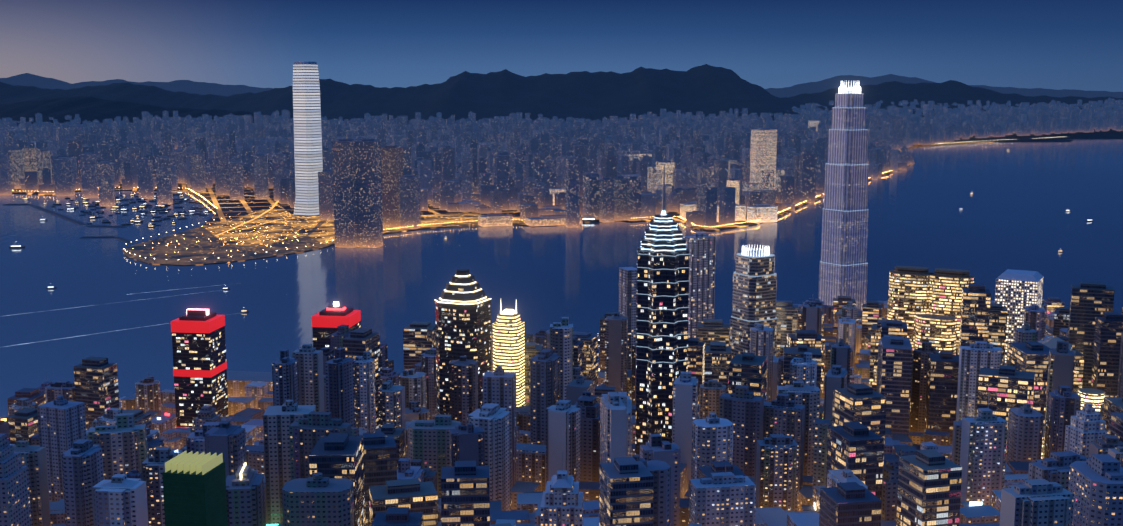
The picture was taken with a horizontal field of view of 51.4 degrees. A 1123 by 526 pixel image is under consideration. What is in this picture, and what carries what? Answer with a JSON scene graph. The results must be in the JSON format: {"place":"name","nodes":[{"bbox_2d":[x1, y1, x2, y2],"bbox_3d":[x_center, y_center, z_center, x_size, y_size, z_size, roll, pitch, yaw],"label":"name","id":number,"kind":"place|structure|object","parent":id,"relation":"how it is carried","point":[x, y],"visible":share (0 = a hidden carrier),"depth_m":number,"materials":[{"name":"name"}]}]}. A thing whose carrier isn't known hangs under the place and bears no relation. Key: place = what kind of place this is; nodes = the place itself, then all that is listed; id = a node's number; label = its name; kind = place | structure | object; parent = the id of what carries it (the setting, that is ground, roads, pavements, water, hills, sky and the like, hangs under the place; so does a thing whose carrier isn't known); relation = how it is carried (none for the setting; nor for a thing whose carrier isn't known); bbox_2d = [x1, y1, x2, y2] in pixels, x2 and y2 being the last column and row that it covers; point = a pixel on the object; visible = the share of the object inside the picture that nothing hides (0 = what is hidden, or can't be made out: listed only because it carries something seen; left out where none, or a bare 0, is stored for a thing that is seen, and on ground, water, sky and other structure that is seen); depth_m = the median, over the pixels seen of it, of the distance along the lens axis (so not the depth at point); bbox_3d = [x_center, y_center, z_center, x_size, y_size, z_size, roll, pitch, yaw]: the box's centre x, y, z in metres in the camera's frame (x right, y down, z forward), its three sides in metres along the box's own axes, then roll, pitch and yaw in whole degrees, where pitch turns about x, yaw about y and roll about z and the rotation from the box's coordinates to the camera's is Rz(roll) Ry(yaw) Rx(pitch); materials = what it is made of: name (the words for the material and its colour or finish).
{"place":"outdoors","nodes":[
{"label":"outdoors","id":0,"kind":"place"},
{"bbox_2d":[0,73,273,96],"bbox_3d":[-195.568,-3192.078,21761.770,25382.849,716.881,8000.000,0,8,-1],"label":"mountain","id":1,"kind":"structure","parent":0,"point":[186,86],"depth_m":21918.92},
{"bbox_2d":[16,170,890,254],"bbox_3d":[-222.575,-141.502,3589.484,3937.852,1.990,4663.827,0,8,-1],"label":"city lights","id":2,"kind":"object","parent":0,"point":[461,221],"visible":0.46,"depth_m":3563.49},
{"bbox_2d":[12,142,990,265],"bbox_3d":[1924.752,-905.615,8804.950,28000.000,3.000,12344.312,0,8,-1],"label":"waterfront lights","id":3,"kind":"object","parent":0,"point":[226,206],"depth_m":3943.20,"materials":[{"name":"brown"}]},
{"bbox_2d":[203,204,320,245],"bbox_3d":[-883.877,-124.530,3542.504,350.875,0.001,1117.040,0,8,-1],"label":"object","id":4,"kind":"object","parent":3,"relation":"on","point":[285,227],"depth_m":3400.11,"materials":[{"name":"orange"}]},
{"bbox_2d":[293,64,322,215],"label":"skyscraper","id":5,"kind":"structure","parent":3,"relation":"on","point":[307,130],"depth_m":3692.23,"materials":[{"name":"grey glass"}]},
{"bbox_2d":[122,210,526,264],"bbox_3d":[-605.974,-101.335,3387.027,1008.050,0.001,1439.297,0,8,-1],"label":"waterfront promenade","id":6,"kind":"structure","parent":3,"relation":"on","point":[208,245],"depth_m":2952.16,"materials":[{"name":"brown"}]},
{"bbox_2d":[172,191,513,235],"bbox_3d":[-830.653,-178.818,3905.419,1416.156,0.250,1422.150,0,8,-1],"label":"illuminated roads","id":7,"kind":"structure","parent":3,"relation":"on","point":[274,205],"depth_m":3661.34,"materials":[{"name":"orange"}]},
{"bbox_2d":[309,214,524,244],"bbox_3d":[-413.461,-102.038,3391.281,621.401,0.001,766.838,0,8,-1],"label":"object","id":8,"kind":"object","parent":3,"relation":"on","point":[323,233],"depth_m":3475.55,"materials":[{"name":"orange"}]},
{"bbox_2d":[9,120,870,226],"bbox_3d":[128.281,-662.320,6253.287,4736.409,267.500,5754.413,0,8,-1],"label":"distant buildings","id":9,"kind":"structure","parent":3,"relation":"on","point":[765,173],"depth_m":4016.84,"materials":[{"name":"beige concrete"}]},
{"bbox_2d":[0,117,902,247],"bbox_3d":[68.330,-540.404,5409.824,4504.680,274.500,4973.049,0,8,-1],"label":"distant buildings","id":10,"kind":"structure","parent":3,"relation":"on","point":[368,191],"depth_m":3562.02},
{"bbox_2d":[79,138,1036,262],"bbox_3d":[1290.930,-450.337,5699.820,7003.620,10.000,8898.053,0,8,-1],"label":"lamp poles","id":11,"kind":"object","parent":3,"relation":"on","point":[386,230],"visible":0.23,"depth_m":3313.84,"materials":[{"name":"orange"}]},
{"bbox_2d":[0,97,1122,229],"bbox_3d":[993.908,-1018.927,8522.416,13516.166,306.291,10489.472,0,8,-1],"label":"distant city buildings","id":12,"kind":"structure","parent":3,"relation":"on","point":[513,174],"depth_m":6070.72,"materials":[{"name":"grey concrete"}]},
{"bbox_2d":[0,109,1122,177],"bbox_3d":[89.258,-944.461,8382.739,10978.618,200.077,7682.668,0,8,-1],"label":"distant buildings","id":13,"kind":"structure","parent":3,"relation":"on","point":[786,165],"depth_m":6393.07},
{"bbox_2d":[0,139,1122,418],"bbox_3d":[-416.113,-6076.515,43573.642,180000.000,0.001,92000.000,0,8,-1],"label":"harbor water","id":14,"kind":"structure","parent":0,"point":[108,299],"depth_m":2711.87,"materials":[{"name":"liquid"}]},
{"bbox_2d":[4,204,133,243],"bbox_3d":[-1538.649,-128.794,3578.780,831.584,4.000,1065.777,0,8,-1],"label":"breakwaters","id":15,"kind":"object","parent":14,"relation":"on","point":[122,239],"visible":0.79,"depth_m":3489.06,"materials":[{"name":"grey"}]},
{"bbox_2d":[9,150,1092,342],"bbox_3d":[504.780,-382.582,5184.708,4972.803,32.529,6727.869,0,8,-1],"label":"boats","id":16,"kind":"object","parent":14,"relation":"on","point":[147,206],"visible":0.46,"depth_m":3858.24,"materials":[{"name":"white"}]},
{"bbox_2d":[27,143,972,238],"bbox_3d":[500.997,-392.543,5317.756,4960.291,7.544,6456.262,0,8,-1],"label":"city lights","id":17,"kind":"object","parent":16,"relation":"on","point":[183,213],"visible":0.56,"depth_m":3982.28},
{"bbox_2d":[11,192,1069,340],"bbox_3d":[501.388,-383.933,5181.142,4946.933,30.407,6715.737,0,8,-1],"label":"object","id":18,"kind":"object","parent":16,"relation":"on","point":[207,211],"visible":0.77,"depth_m":3554.80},
{"bbox_2d":[0,64,1122,132],"bbox_3d":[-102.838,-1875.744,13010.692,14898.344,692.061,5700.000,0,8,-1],"label":"mountain","id":19,"kind":"structure","parent":0,"point":[706,89],"depth_m":12217.73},
{"bbox_2d":[0,96,1122,141],"bbox_3d":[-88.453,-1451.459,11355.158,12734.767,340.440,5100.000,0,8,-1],"label":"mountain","id":20,"kind":"structure","parent":0,"point":[84,108],"depth_m":10447.06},
{"bbox_2d":[0,0,1122,91],"label":"sky","id":21,"kind":"structure","parent":0,"point":[1045,44],"materials":[{"name":"blue"}]},
{"bbox_2d":[47,62,1108,524],"bbox_3d":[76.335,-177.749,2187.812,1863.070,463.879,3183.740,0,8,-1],"label":"steel masts","id":22,"kind":"object","parent":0,"point":[663,198],"visible":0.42,"depth_m":1012.86,"materials":[{"name":"grey metal"}]},
{"bbox_2d":[124,137,1051,259],"bbox_3d":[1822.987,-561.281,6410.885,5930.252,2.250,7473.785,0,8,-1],"label":"city lights","id":23,"kind":"object","parent":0,"point":[332,240],"visible":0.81,"depth_m":3079.11},
{"bbox_2d":[765,74,1122,97],"bbox_3d":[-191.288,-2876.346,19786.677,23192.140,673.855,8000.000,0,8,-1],"label":"mountain","id":24,"kind":"structure","parent":0,"point":[815,87],"depth_m":20005.75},
{"bbox_2d":[789,80,1122,105],"bbox_3d":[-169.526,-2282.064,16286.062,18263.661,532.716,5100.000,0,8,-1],"label":"mountain","id":25,"kind":"structure","parent":0,"point":[949,92],"depth_m":15681.53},
{"bbox_3d":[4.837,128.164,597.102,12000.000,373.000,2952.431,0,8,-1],"label":"island ground","id":26,"kind":"structure","parent":0,"visible":0},
{"bbox_2d":[162,462,227,525],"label":"green building","id":27,"kind":"structure","parent":26,"relation":"on","point":[194,499],"depth_m":592.57,"materials":[{"name":"green"}]},
{"bbox_2d":[165,451,222,474],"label":"building roof","id":28,"kind":"structure","parent":27,"relation":"on","point":[191,462],"depth_m":595.97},
{"bbox_2d":[227,370,272,396],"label":"low-rise building","id":29,"kind":"structure","parent":26,"relation":"on","point":[238,382],"depth_m":1505.28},
{"bbox_2d":[172,321,360,426],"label":"twin towers","id":30,"kind":"structure","parent":26,"relation":"on","point":[198,351],"depth_m":1301.38,"materials":[{"name":"black glass"}]},
{"bbox_2d":[186,309,208,314],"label":"pink signs","id":31,"kind":"object","parent":30,"relation":"on","point":[207,311],"visible":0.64,"depth_m":1306.78,"materials":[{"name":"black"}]},
{"bbox_2d":[171,310,360,427],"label":"red facade bands","id":32,"kind":"object","parent":30,"relation":"attached to","point":[351,319],"visible":0.29,"depth_m":1301.49,"materials":[{"name":"red"}]},
{"bbox_2d":[179,305,352,320],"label":"rooftop structures","id":33,"kind":"object","parent":30,"relation":"on","point":[195,315],"visible":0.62,"depth_m":1306.30,"materials":[{"name":"grey metal"}]},
{"bbox_2d":[435,269,491,414],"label":"skyscraper","id":34,"kind":"structure","parent":26,"relation":"on","point":[463,330],"depth_m":1117.88,"materials":[{"name":"glass"}]},
{"bbox_2d":[240,275,815,509],"bbox_3d":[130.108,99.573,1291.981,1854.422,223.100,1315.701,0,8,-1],"label":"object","id":35,"kind":"object","parent":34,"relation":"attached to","point":[509,311],"visible":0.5,"depth_m":1117.75,"materials":[{"name":"yellow"}]},
{"bbox_2d":[493,312,524,406],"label":"gold tower","id":36,"kind":"structure","parent":26,"relation":"on","point":[508,343],"depth_m":1257.93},
{"bbox_2d":[0,302,1122,525],"bbox_3d":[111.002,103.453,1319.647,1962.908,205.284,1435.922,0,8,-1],"label":"buildings","id":37,"kind":"structure","parent":26,"relation":"on","point":[62,472],"depth_m":834.52,"materials":[{"name":"grey concrete"}]},
{"bbox_2d":[0,298,1122,525],"bbox_3d":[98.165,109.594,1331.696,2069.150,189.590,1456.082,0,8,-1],"label":"foreground buildings","id":38,"kind":"structure","parent":26,"relation":"on","point":[406,400],"depth_m":988.17,"materials":[{"name":"grey concrete"}]},
{"bbox_2d":[6,282,1122,525],"bbox_3d":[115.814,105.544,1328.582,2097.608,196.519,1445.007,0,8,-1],"label":"high-rise buildings","id":39,"kind":"structure","parent":26,"relation":"on","point":[864,416],"depth_m":996.41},
{"bbox_2d":[157,210,1048,505],"bbox_3d":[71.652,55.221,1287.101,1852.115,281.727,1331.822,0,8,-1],"label":"neon","id":40,"kind":"object","parent":26,"relation":"on","point":[975,503],"depth_m":1009.70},
{"bbox_2d":[635,214,688,454],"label":"skyscraper","id":41,"kind":"structure","parent":26,"relation":"on","point":[654,397],"depth_m":1015.18,"materials":[{"name":"black glass"}]},
{"bbox_2d":[619,232,715,369],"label":"towers","id":42,"kind":"structure","parent":26,"relation":"on","point":[701,246],"depth_m":1676.71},
{"bbox_2d":[730,254,776,359],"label":"skyscraper","id":43,"kind":"structure","parent":26,"relation":"on","point":[754,299],"depth_m":1429.35,"materials":[{"name":"grey glass"}]},
{"bbox_2d":[636,93,868,362],"bbox_3d":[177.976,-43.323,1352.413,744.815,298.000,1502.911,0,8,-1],"label":"bands","id":44,"kind":"object","parent":43,"relation":"on","point":[769,255],"visible":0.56,"depth_m":1021.92,"materials":[{"name":"white metal"}]},
{"bbox_2d":[742,81,860,255],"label":"ifc crown fins","id":45,"kind":"object","parent":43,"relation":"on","point":[839,91],"visible":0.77,"depth_m":2016.75,"materials":[{"name":"white metal"}]},
{"bbox_2d":[818,94,868,310],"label":"skyscraper","id":46,"kind":"structure","parent":26,"relation":"on","point":[844,238],"depth_m":2041.27,"materials":[{"name":"glass"}]},
{"bbox_2d":[887,266,974,354],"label":"office building","id":47,"kind":"structure","parent":26,"relation":"on","point":[924,304],"depth_m":1382.86,"materials":[{"name":"yellow glass"}]},
{"bbox_2d":[995,269,1042,363],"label":"office building","id":48,"kind":"structure","parent":26,"relation":"on","point":[1017,292],"depth_m":1413.85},
{"bbox_2d":[1040,336,1074,353],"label":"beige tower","id":49,"kind":"structure","parent":26,"relation":"on","point":[1050,343],"depth_m":1171.13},
{"bbox_2d":[1041,388,1104,458],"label":"lit blocks","id":50,"kind":"structure","parent":26,"relation":"on","point":[1095,397],"depth_m":1125.16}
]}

